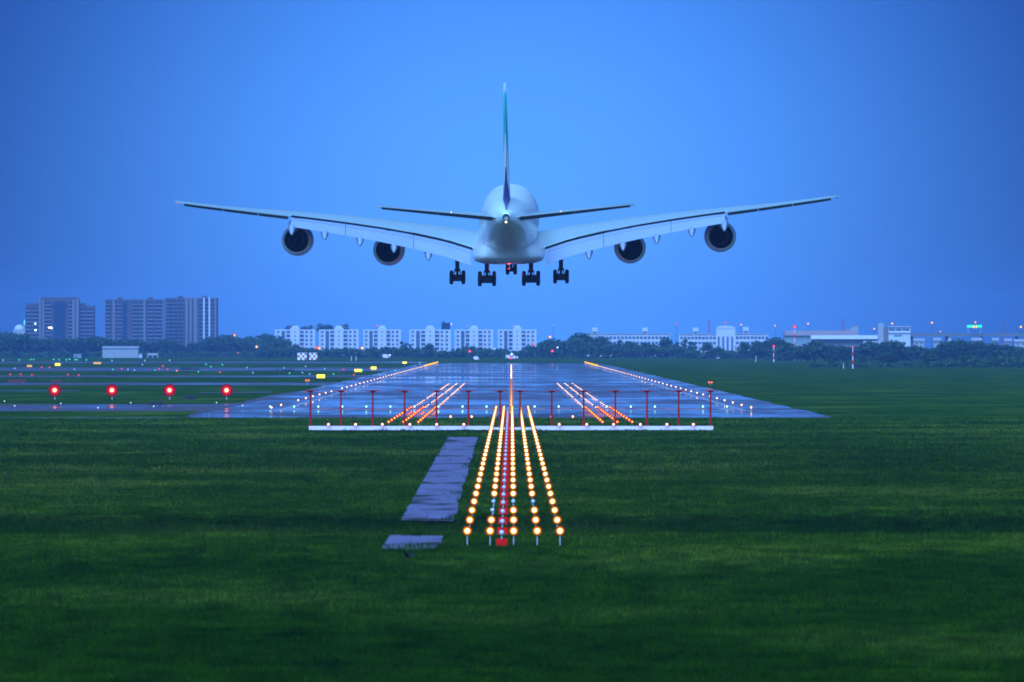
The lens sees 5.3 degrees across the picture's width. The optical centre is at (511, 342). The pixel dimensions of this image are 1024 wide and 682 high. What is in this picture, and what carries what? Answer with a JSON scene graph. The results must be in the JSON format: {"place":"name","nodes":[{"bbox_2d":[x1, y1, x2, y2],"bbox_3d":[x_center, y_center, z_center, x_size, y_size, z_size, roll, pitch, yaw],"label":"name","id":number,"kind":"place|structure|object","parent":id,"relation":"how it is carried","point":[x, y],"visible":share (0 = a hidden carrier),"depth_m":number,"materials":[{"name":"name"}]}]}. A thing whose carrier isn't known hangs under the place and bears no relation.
{"place":"outdoors","nodes":[
{"label":"outdoors","id":0,"kind":"place"},
{"bbox_2d":[0,417,183,417],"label":"service road","id":1,"kind":"structure","parent":0,"point":[93,417],"depth_m":1312.66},
{"bbox_2d":[0,362,424,362],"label":"taxiway","id":2,"kind":"structure","parent":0,"point":[211,362],"depth_m":4883.36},
{"bbox_2d":[198,391,273,392],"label":"service road","id":3,"kind":"structure","parent":0,"point":[241,392],"depth_m":1966.12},
{"bbox_2d":[382,534,442,548],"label":"service road","id":4,"kind":"structure","parent":0,"point":[395,539],"depth_m":494.37,"materials":[{"name":"concrete"}]},
{"bbox_2d":[401,437,477,520],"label":"service road","id":5,"kind":"structure","parent":0,"point":[435,489],"depth_m":689.03,"materials":[{"name":"concrete"}]},
{"bbox_2d":[175,83,839,285],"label":"airliner","id":6,"kind":"object","parent":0,"point":[509,215],"visible":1,"depth_m":1333.99,"materials":[{"name":"white paint"}]},
{"bbox_2d":[0,348,1023,681],"bbox_3d":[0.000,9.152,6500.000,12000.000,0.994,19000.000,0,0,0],"label":"ground","id":7,"kind":"structure","parent":0,"point":[966,392],"depth_m":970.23,"materials":[{"name":"green plant"}]},
{"bbox_2d":[0,331,22,356],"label":"tree","id":8,"kind":"object","parent":7,"relation":"on","point":[12,345],"visible":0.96,"depth_m":6690.23,"materials":[{"name":"green plant"}]},
{"bbox_2d":[0,332,33,355],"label":"tree","id":9,"kind":"object","parent":7,"relation":"on","point":[24,341],"visible":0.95,"depth_m":6694.28,"materials":[{"name":"green plant"}]},
{"bbox_2d":[13,325,24,334],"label":"white dome","id":10,"kind":"structure","parent":7,"relation":"on","point":[17,329],"depth_m":9100.00,"materials":[{"name":"white"}]},
{"bbox_2d":[36,337,65,356],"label":"tree","id":11,"kind":"object","parent":7,"relation":"on","point":[51,345],"visible":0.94,"depth_m":6696.55,"materials":[{"name":"green plant"}]},
{"bbox_2d":[48,384,60,399],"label":"red beacon","id":12,"kind":"object","parent":7,"relation":"on","point":[54,390],"visible":1,"depth_m":1724.78,"materials":[{"name":"paint"}]},
{"bbox_2d":[25,297,94,339],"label":"tower block","id":13,"kind":"structure","parent":7,"relation":"on","point":[58,318],"depth_m":9000.00,"materials":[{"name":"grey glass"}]},
{"bbox_2d":[59,338,73,356],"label":"tree","id":14,"kind":"object","parent":7,"relation":"on","point":[66,340],"visible":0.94,"depth_m":6696.97,"materials":[{"name":"green plant"}]},
{"bbox_2d":[65,337,90,352],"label":"tree","id":15,"kind":"object","parent":7,"relation":"on","point":[75,347],"visible":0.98,"depth_m":6694.55,"materials":[{"name":"green plant"}]},
{"bbox_2d":[72,335,106,355],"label":"tree","id":16,"kind":"object","parent":7,"relation":"on","point":[87,342],"visible":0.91,"depth_m":6694.22,"materials":[{"name":"green plant"}]},
{"bbox_2d":[83,336,115,356],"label":"tree","id":17,"kind":"object","parent":7,"relation":"on","point":[110,342],"visible":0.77,"depth_m":6697.58,"materials":[{"name":"green plant"}]},
{"bbox_2d":[106,384,117,395],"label":"red beacon","id":18,"kind":"object","parent":7,"relation":"on","point":[111,389],"visible":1,"depth_m":1724.78,"materials":[{"name":"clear glass"}]},
{"bbox_2d":[102,346,139,357],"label":"long shed","id":19,"kind":"structure","parent":7,"relation":"on","point":[120,351],"depth_m":6350.00,"materials":[{"name":"metal"}]},
{"bbox_2d":[116,338,138,345],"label":"tree","id":20,"kind":"object","parent":7,"relation":"on","point":[125,342],"visible":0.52,"depth_m":6894.21,"materials":[{"name":"green plant"}]},
{"bbox_2d":[105,297,164,342],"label":"tower block","id":21,"kind":"structure","parent":7,"relation":"on","point":[144,319],"depth_m":9000.50,"materials":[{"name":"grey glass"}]},
{"bbox_2d":[128,339,149,351],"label":"tree","id":22,"kind":"object","parent":7,"relation":"on","point":[139,342],"visible":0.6,"depth_m":6896.00,"materials":[{"name":"green plant"}]},
{"bbox_2d":[0,350,294,357],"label":"hedge","id":23,"kind":"object","parent":7,"relation":"on","point":[170,354],"visible":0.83,"depth_m":6484.38,"materials":[{"name":"green plant"}]},
{"bbox_2d":[141,341,154,356],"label":"tree","id":24,"kind":"object","parent":7,"relation":"on","point":[150,346],"visible":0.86,"depth_m":6896.53,"materials":[{"name":"green plant"}]},
{"bbox_2d":[0,391,297,416],"bbox_3d":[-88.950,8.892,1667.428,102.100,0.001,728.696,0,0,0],"label":"taxiway","id":25,"kind":"structure","parent":7,"relation":"on","point":[202,408],"depth_m":1513.92,"materials":[{"name":"asphalt"}]},
{"bbox_2d":[20,336,282,356],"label":"tree belt","id":26,"kind":"object","parent":7,"relation":"on","point":[247,343],"visible":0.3,"depth_m":6907.58,"materials":[{"name":"green plant"}]},
{"bbox_2d":[156,339,180,351],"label":"tree","id":27,"kind":"object","parent":7,"relation":"on","point":[168,345],"visible":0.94,"depth_m":6895.86,"materials":[{"name":"green plant"}]},
{"bbox_2d":[0,382,338,385],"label":"taxiway","id":28,"kind":"structure","parent":7,"relation":"on","point":[324,383],"depth_m":2395.42,"materials":[{"name":"asphalt"}]},
{"bbox_2d":[8,379,25,382],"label":"taxiway sign","id":29,"kind":"object","parent":28,"relation":"on","point":[16,380],"visible":1,"depth_m":2405.20,"materials":[{"name":"grey"}]},
{"bbox_2d":[163,384,175,399],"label":"red beacon","id":30,"kind":"object","parent":7,"relation":"on","point":[169,390],"visible":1,"depth_m":1724.77,"materials":[{"name":"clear glass"}]},
{"bbox_2d":[0,375,368,377],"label":"taxiway","id":31,"kind":"structure","parent":7,"relation":"on","point":[358,376],"depth_m":2885.43,"materials":[{"name":"asphalt"}]},
{"bbox_2d":[165,296,217,346],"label":"tower block","id":32,"kind":"structure","parent":7,"relation":"on","point":[190,319],"depth_m":9048.92,"materials":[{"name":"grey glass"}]},
{"bbox_2d":[0,367,402,370],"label":"taxiway","id":33,"kind":"structure","parent":7,"relation":"on","point":[200,369],"depth_m":3627.49,"materials":[{"name":"asphalt"}]},
{"bbox_2d":[198,336,227,351],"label":"tree","id":34,"kind":"object","parent":7,"relation":"on","point":[207,340],"visible":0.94,"depth_m":6896.26,"materials":[{"name":"green plant"}]},
{"bbox_2d":[211,336,237,356],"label":"tree","id":35,"kind":"object","parent":7,"relation":"on","point":[228,342],"visible":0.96,"depth_m":6895.98,"materials":[{"name":"green plant"}]},
{"bbox_2d":[220,384,232,399],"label":"red beacon","id":36,"kind":"object","parent":7,"relation":"on","point":[226,390],"visible":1,"depth_m":1724.77,"materials":[{"name":"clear glass"}]},
{"bbox_2d":[275,326,315,348],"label":"apartment block","id":37,"kind":"structure","parent":7,"relation":"on","point":[296,335],"depth_m":7599.94,"materials":[{"name":"white"}]},
{"bbox_2d":[297,353,306,359],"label":"checkered hut","id":38,"kind":"object","parent":7,"relation":"on","point":[301,356],"visible":1,"depth_m":5600.00,"materials":[{"name":"white paint"}]},
{"bbox_2d":[315,323,333,331],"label":"tree","id":39,"kind":"object","parent":7,"relation":"on","point":[321,326],"visible":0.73,"depth_m":8598.50,"materials":[{"name":"green plant"}]},
{"bbox_2d":[319,326,358,349],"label":"apartment block","id":40,"kind":"structure","parent":7,"relation":"on","point":[339,337],"depth_m":7549.94,"materials":[{"name":"white"}]},
{"bbox_2d":[363,326,400,349],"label":"apartment block","id":41,"kind":"structure","parent":7,"relation":"on","point":[381,336],"depth_m":7499.94,"materials":[{"name":"white"}]},
{"bbox_2d":[254,341,551,357],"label":"tree belt","id":42,"kind":"object","parent":7,"relation":"on","point":[271,351],"visible":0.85,"depth_m":6454.77,"materials":[{"name":"green plant"}]},
{"bbox_2d":[409,326,450,351],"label":"apartment block","id":43,"kind":"structure","parent":7,"relation":"on","point":[440,340],"depth_m":7399.94,"materials":[{"name":"white"}]},
{"bbox_2d":[462,526,471,543],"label":"approach light","id":44,"kind":"object","parent":7,"relation":"on","point":[467,531],"visible":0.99,"depth_m":485.93,"materials":[{"name":"paint"}]},
{"bbox_2d":[465,515,473,525],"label":"approach light","id":45,"kind":"object","parent":7,"relation":"on","point":[469,519],"visible":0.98,"depth_m":515.92,"materials":[{"name":"yellow glass"}]},
{"bbox_2d":[455,326,492,349],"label":"apartment block","id":46,"kind":"structure","parent":7,"relation":"on","point":[473,336],"depth_m":7449.94,"materials":[{"name":"white"}]},
{"bbox_2d":[485,526,494,544],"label":"approach light","id":47,"kind":"object","parent":7,"relation":"on","point":[490,531],"visible":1,"depth_m":485.93,"materials":[{"name":"yellow glass"}]},
{"bbox_2d":[496,530,506,546],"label":"flasher light","id":48,"kind":"object","parent":7,"relation":"on","point":[501,540],"visible":0.85,"depth_m":480.00,"materials":[{"name":"paint"}]},
{"bbox_2d":[497,519,507,534],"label":"flasher light","id":49,"kind":"object","parent":7,"relation":"on","point":[502,521],"visible":0.95,"depth_m":510.00,"materials":[{"name":"red"}]},
{"bbox_2d":[498,509,507,523],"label":"flasher light","id":50,"kind":"object","parent":7,"relation":"on","point":[502,511],"visible":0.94,"depth_m":540.00,"materials":[{"name":"red"}]},
{"bbox_2d":[189,363,831,417],"bbox_3d":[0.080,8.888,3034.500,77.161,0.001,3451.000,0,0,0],"label":"runway","id":51,"kind":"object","parent":7,"relation":"on","point":[485,380],"visible":1,"depth_m":1820.25,"materials":[{"name":"asphalt"}]},
{"bbox_2d":[275,364,746,410],"bbox_3d":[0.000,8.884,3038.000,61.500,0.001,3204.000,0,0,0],"label":"runway markings","id":52,"kind":"object","parent":51,"relation":"on","point":[730,408],"visible":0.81,"depth_m":1724.04,"materials":[{"name":"paint"}]},
{"bbox_2d":[309,426,712,429],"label":"antenna platform","id":53,"kind":"structure","parent":7,"relation":"on","point":[516,428],"depth_m":1123.00,"materials":[{"name":"white paint"}]},
{"bbox_2d":[303,390,317,425],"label":"antenna mast","id":54,"kind":"object","parent":53,"relation":"on","point":[310,391],"visible":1,"depth_m":1123.51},
{"bbox_2d":[311,408,709,408],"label":"cross cable","id":55,"kind":"object","parent":54,"relation":"attached to","point":[521,408],"visible":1,"depth_m":1123.73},
{"bbox_2d":[334,390,347,425],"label":"antenna mast","id":56,"kind":"object","parent":53,"relation":"on","point":[340,391],"visible":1,"depth_m":1123.52,"materials":[{"name":"metal"}]},
{"bbox_2d":[365,390,379,425],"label":"antenna mast","id":57,"kind":"object","parent":53,"relation":"on","point":[372,391],"visible":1,"depth_m":1123.52,"materials":[{"name":"metal"}]},
{"bbox_2d":[397,390,411,425],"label":"antenna mast","id":58,"kind":"object","parent":53,"relation":"on","point":[404,391],"visible":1,"depth_m":1123.51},
{"bbox_2d":[461,390,475,425],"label":"antenna mast","id":59,"kind":"object","parent":53,"relation":"on","point":[468,391],"visible":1,"depth_m":1123.52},
{"bbox_2d":[493,390,507,425],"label":"antenna mast","id":60,"kind":"object","parent":53,"relation":"on","point":[499,391],"visible":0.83,"depth_m":1123.52,"materials":[{"name":"metal"}]},
{"bbox_2d":[513,390,526,425],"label":"antenna mast","id":61,"kind":"object","parent":53,"relation":"on","point":[519,391],"visible":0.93,"depth_m":1123.52,"materials":[{"name":"metal"}]},
{"bbox_2d":[544,390,558,425],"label":"antenna mast","id":62,"kind":"object","parent":53,"relation":"on","point":[551,391],"visible":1,"depth_m":1123.52,"materials":[{"name":"metal"}]},
{"bbox_2d":[576,390,590,425],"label":"antenna mast","id":63,"kind":"object","parent":53,"relation":"on","point":[583,418],"visible":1,"depth_m":1123.50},
{"bbox_2d":[608,390,622,425],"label":"antenna mast","id":64,"kind":"object","parent":53,"relation":"on","point":[614,391],"visible":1,"depth_m":1123.52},
{"bbox_2d":[640,390,653,425],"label":"antenna mast","id":65,"kind":"object","parent":53,"relation":"on","point":[646,391],"visible":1,"depth_m":1123.52,"materials":[{"name":"metal"}]},
{"bbox_2d":[671,390,685,425],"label":"antenna mast","id":66,"kind":"object","parent":53,"relation":"on","point":[678,391],"visible":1,"depth_m":1123.52,"materials":[{"name":"metal"}]},
{"bbox_2d":[703,390,717,425],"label":"antenna mast","id":67,"kind":"object","parent":53,"relation":"on","point":[710,421],"visible":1,"depth_m":1123.51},
{"bbox_2d":[509,526,518,542],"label":"approach light","id":68,"kind":"object","parent":7,"relation":"on","point":[513,531],"visible":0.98,"depth_m":485.93,"materials":[{"name":"yellow glass"}]},
{"bbox_2d":[532,526,541,544],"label":"approach light","id":69,"kind":"object","parent":7,"relation":"on","point":[537,531],"visible":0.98,"depth_m":485.93,"materials":[{"name":"yellow glass"}]},
{"bbox_2d":[553,515,561,526],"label":"approach light","id":70,"kind":"object","parent":7,"relation":"on","point":[557,519],"visible":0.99,"depth_m":515.92,"materials":[{"name":"yellow glass"}]},
{"bbox_2d":[555,526,564,544],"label":"approach light","id":71,"kind":"object","parent":7,"relation":"on","point":[560,531],"visible":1,"depth_m":485.93,"materials":[{"name":"yellow glass"}]},
{"bbox_2d":[535,335,787,357],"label":"tree belt","id":72,"kind":"object","parent":7,"relation":"on","point":[574,346],"visible":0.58,"depth_m":6254.98,"materials":[{"name":"green plant"}]},
{"bbox_2d":[655,337,675,357],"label":"tree","id":73,"kind":"object","parent":7,"relation":"on","point":[666,341],"visible":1,"depth_m":6297.30,"materials":[{"name":"green plant"}]},
{"bbox_2d":[698,342,715,358],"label":"tree","id":74,"kind":"object","parent":7,"relation":"on","point":[707,347],"visible":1,"depth_m":5898.51,"materials":[{"name":"green plant"}]},
{"bbox_2d":[684,345,762,358],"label":"tree belt","id":75,"kind":"object","parent":7,"relation":"on","point":[720,353],"visible":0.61,"depth_m":5984.44,"materials":[{"name":"green plant"}]},
{"bbox_2d":[736,342,752,358],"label":"tree","id":76,"kind":"object","parent":7,"relation":"on","point":[744,346],"visible":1,"depth_m":5898.55,"materials":[{"name":"green plant"}]},
{"bbox_2d":[750,341,763,358],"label":"tree","id":77,"kind":"object","parent":7,"relation":"on","point":[759,354],"visible":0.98,"depth_m":5898.52,"materials":[{"name":"green plant"}]},
{"bbox_2d":[768,337,783,348],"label":"tree","id":78,"kind":"object","parent":7,"relation":"on","point":[774,340],"visible":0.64,"depth_m":5896.72,"materials":[{"name":"green plant"}]},
{"bbox_2d":[776,343,797,360],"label":"tree","id":79,"kind":"object","parent":7,"relation":"on","point":[786,350],"visible":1,"depth_m":5198.53,"materials":[{"name":"green plant"}]},
{"bbox_2d":[790,347,810,360],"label":"tree","id":80,"kind":"object","parent":7,"relation":"on","point":[797,350],"visible":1,"depth_m":5198.51,"materials":[{"name":"green plant"}]},
{"bbox_2d":[795,343,822,360],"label":"tree","id":81,"kind":"object","parent":7,"relation":"on","point":[808,345],"visible":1,"depth_m":5198.90,"materials":[{"name":"green plant"}]},
{"bbox_2d":[800,340,827,360],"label":"tree","id":82,"kind":"object","parent":7,"relation":"on","point":[816,345],"visible":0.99,"depth_m":5196.35,"materials":[{"name":"green plant"}]},
{"bbox_2d":[783,331,877,347],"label":"long hangar","id":83,"kind":"structure","parent":7,"relation":"on","point":[847,338],"depth_m":6900.00,"materials":[{"name":"metal"}]},
{"bbox_2d":[830,345,851,360],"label":"tree","id":84,"kind":"object","parent":7,"relation":"on","point":[840,350],"visible":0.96,"depth_m":5197.92,"materials":[{"name":"green plant"}]},
{"bbox_2d":[854,355,869,361],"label":"tree","id":85,"kind":"object","parent":7,"relation":"on","point":[862,358],"visible":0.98,"depth_m":4348.46,"materials":[{"name":"green plant"}]},
{"bbox_2d":[856,341,878,360],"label":"tree","id":86,"kind":"object","parent":7,"relation":"on","point":[867,343],"visible":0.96,"depth_m":5197.30,"materials":[{"name":"green plant"}]},
{"bbox_2d":[868,343,892,360],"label":"tree","id":87,"kind":"object","parent":7,"relation":"on","point":[874,353],"visible":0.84,"depth_m":5194.78,"materials":[{"name":"green plant"}]},
{"bbox_2d":[875,340,909,357],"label":"tree","id":88,"kind":"object","parent":7,"relation":"on","point":[896,346],"visible":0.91,"depth_m":5195.69,"materials":[{"name":"green plant"}]},
{"bbox_2d":[763,346,1023,360],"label":"tree belt","id":89,"kind":"object","parent":7,"relation":"on","point":[768,354],"visible":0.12,"depth_m":5408.10,"materials":[{"name":"green plant"}]},
{"bbox_2d":[898,346,916,360],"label":"tree","id":90,"kind":"object","parent":7,"relation":"on","point":[910,355],"visible":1,"depth_m":5197.08,"materials":[{"name":"green plant"}]},
{"bbox_2d":[904,345,924,360],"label":"tree","id":91,"kind":"object","parent":7,"relation":"on","point":[918,350],"visible":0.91,"depth_m":5197.61,"materials":[{"name":"green plant"}]},
{"bbox_2d":[808,354,1023,366],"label":"hedge","id":92,"kind":"object","parent":7,"relation":"on","point":[997,361],"visible":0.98,"depth_m":3934.81,"materials":[{"name":"green plant"}]},
{"bbox_2d":[926,346,948,358],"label":"tree","id":93,"kind":"object","parent":7,"relation":"on","point":[935,351],"visible":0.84,"depth_m":5196.55,"materials":[{"name":"green plant"}]},
{"bbox_2d":[935,341,952,359],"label":"tree","id":94,"kind":"object","parent":7,"relation":"on","point":[941,346],"visible":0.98,"depth_m":5197.65,"materials":[{"name":"green plant"}]},
{"bbox_2d":[944,343,965,359],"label":"tree","id":95,"kind":"object","parent":7,"relation":"on","point":[955,352],"visible":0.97,"depth_m":5194.80,"materials":[{"name":"green plant"}]},
{"bbox_2d":[942,338,976,357],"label":"tree","id":96,"kind":"object","parent":7,"relation":"on","point":[962,342],"visible":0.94,"depth_m":5196.92,"materials":[{"name":"green plant"}]},
{"bbox_2d":[910,333,1023,346],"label":"elevated road","id":97,"kind":"structure","parent":7,"relation":"on","point":[981,335],"depth_m":7600.00,"materials":[{"name":"concrete"}]},
{"bbox_2d":[973,341,989,357],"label":"tree","id":98,"kind":"object","parent":7,"relation":"on","point":[983,346],"visible":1,"depth_m":5198.41,"materials":[{"name":"green plant"}]},
{"bbox_2d":[985,342,998,357],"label":"tree","id":99,"kind":"object","parent":7,"relation":"on","point":[995,345],"visible":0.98,"depth_m":5198.97,"materials":[{"name":"green plant"}]},
{"bbox_2d":[998,344,1017,355],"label":"tree","id":100,"kind":"object","parent":7,"relation":"on","point":[1007,349],"visible":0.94,"depth_m":5196.94,"materials":[{"name":"green plant"}]},
{"bbox_2d":[0,0,1023,347],"label":"sky","id":101,"kind":"structure","parent":0,"point":[114,113],"materials":[{"name":"blue"}]},
{"bbox_2d":[498,326,536,350],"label":"apartment block","id":102,"kind":"structure","parent":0,"point":[517,338],"depth_m":7449.19,"materials":[{"name":"white"}]},
{"bbox_2d":[593,336,610,357],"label":"building","id":103,"kind":"structure","parent":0,"point":[600,338],"depth_m":6298.71,"materials":[{"name":"white"}]},
{"bbox_2d":[586,333,670,355],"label":"apartment building","id":104,"kind":"structure","parent":0,"point":[650,338],"depth_m":7050.00,"materials":[{"name":"concrete"}]},
{"bbox_2d":[679,334,716,350],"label":"apartment building","id":105,"kind":"structure","parent":0,"point":[699,339],"depth_m":7050.00,"materials":[{"name":"concrete"}]},
{"bbox_2d":[716,326,735,350],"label":"round hall","id":106,"kind":"structure","parent":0,"point":[725,337],"depth_m":7150.00,"materials":[{"name":"white"}]},
{"bbox_2d":[735,333,768,344],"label":"apartment building","id":107,"kind":"structure","parent":0,"point":[749,338],"depth_m":7000.00,"materials":[{"name":"concrete"}]},
{"bbox_2d":[878,323,910,346],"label":"terminal building","id":108,"kind":"structure","parent":0,"point":[901,334],"depth_m":6700.00,"materials":[{"name":"concrete"}]},
{"bbox_2d":[913,338,924,347],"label":"house","id":109,"kind":"structure","parent":0,"point":[919,342],"depth_m":6600.00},
{"bbox_2d":[1013,339,1023,346],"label":"house","id":110,"kind":"structure","parent":0,"point":[1019,342],"depth_m":6300.00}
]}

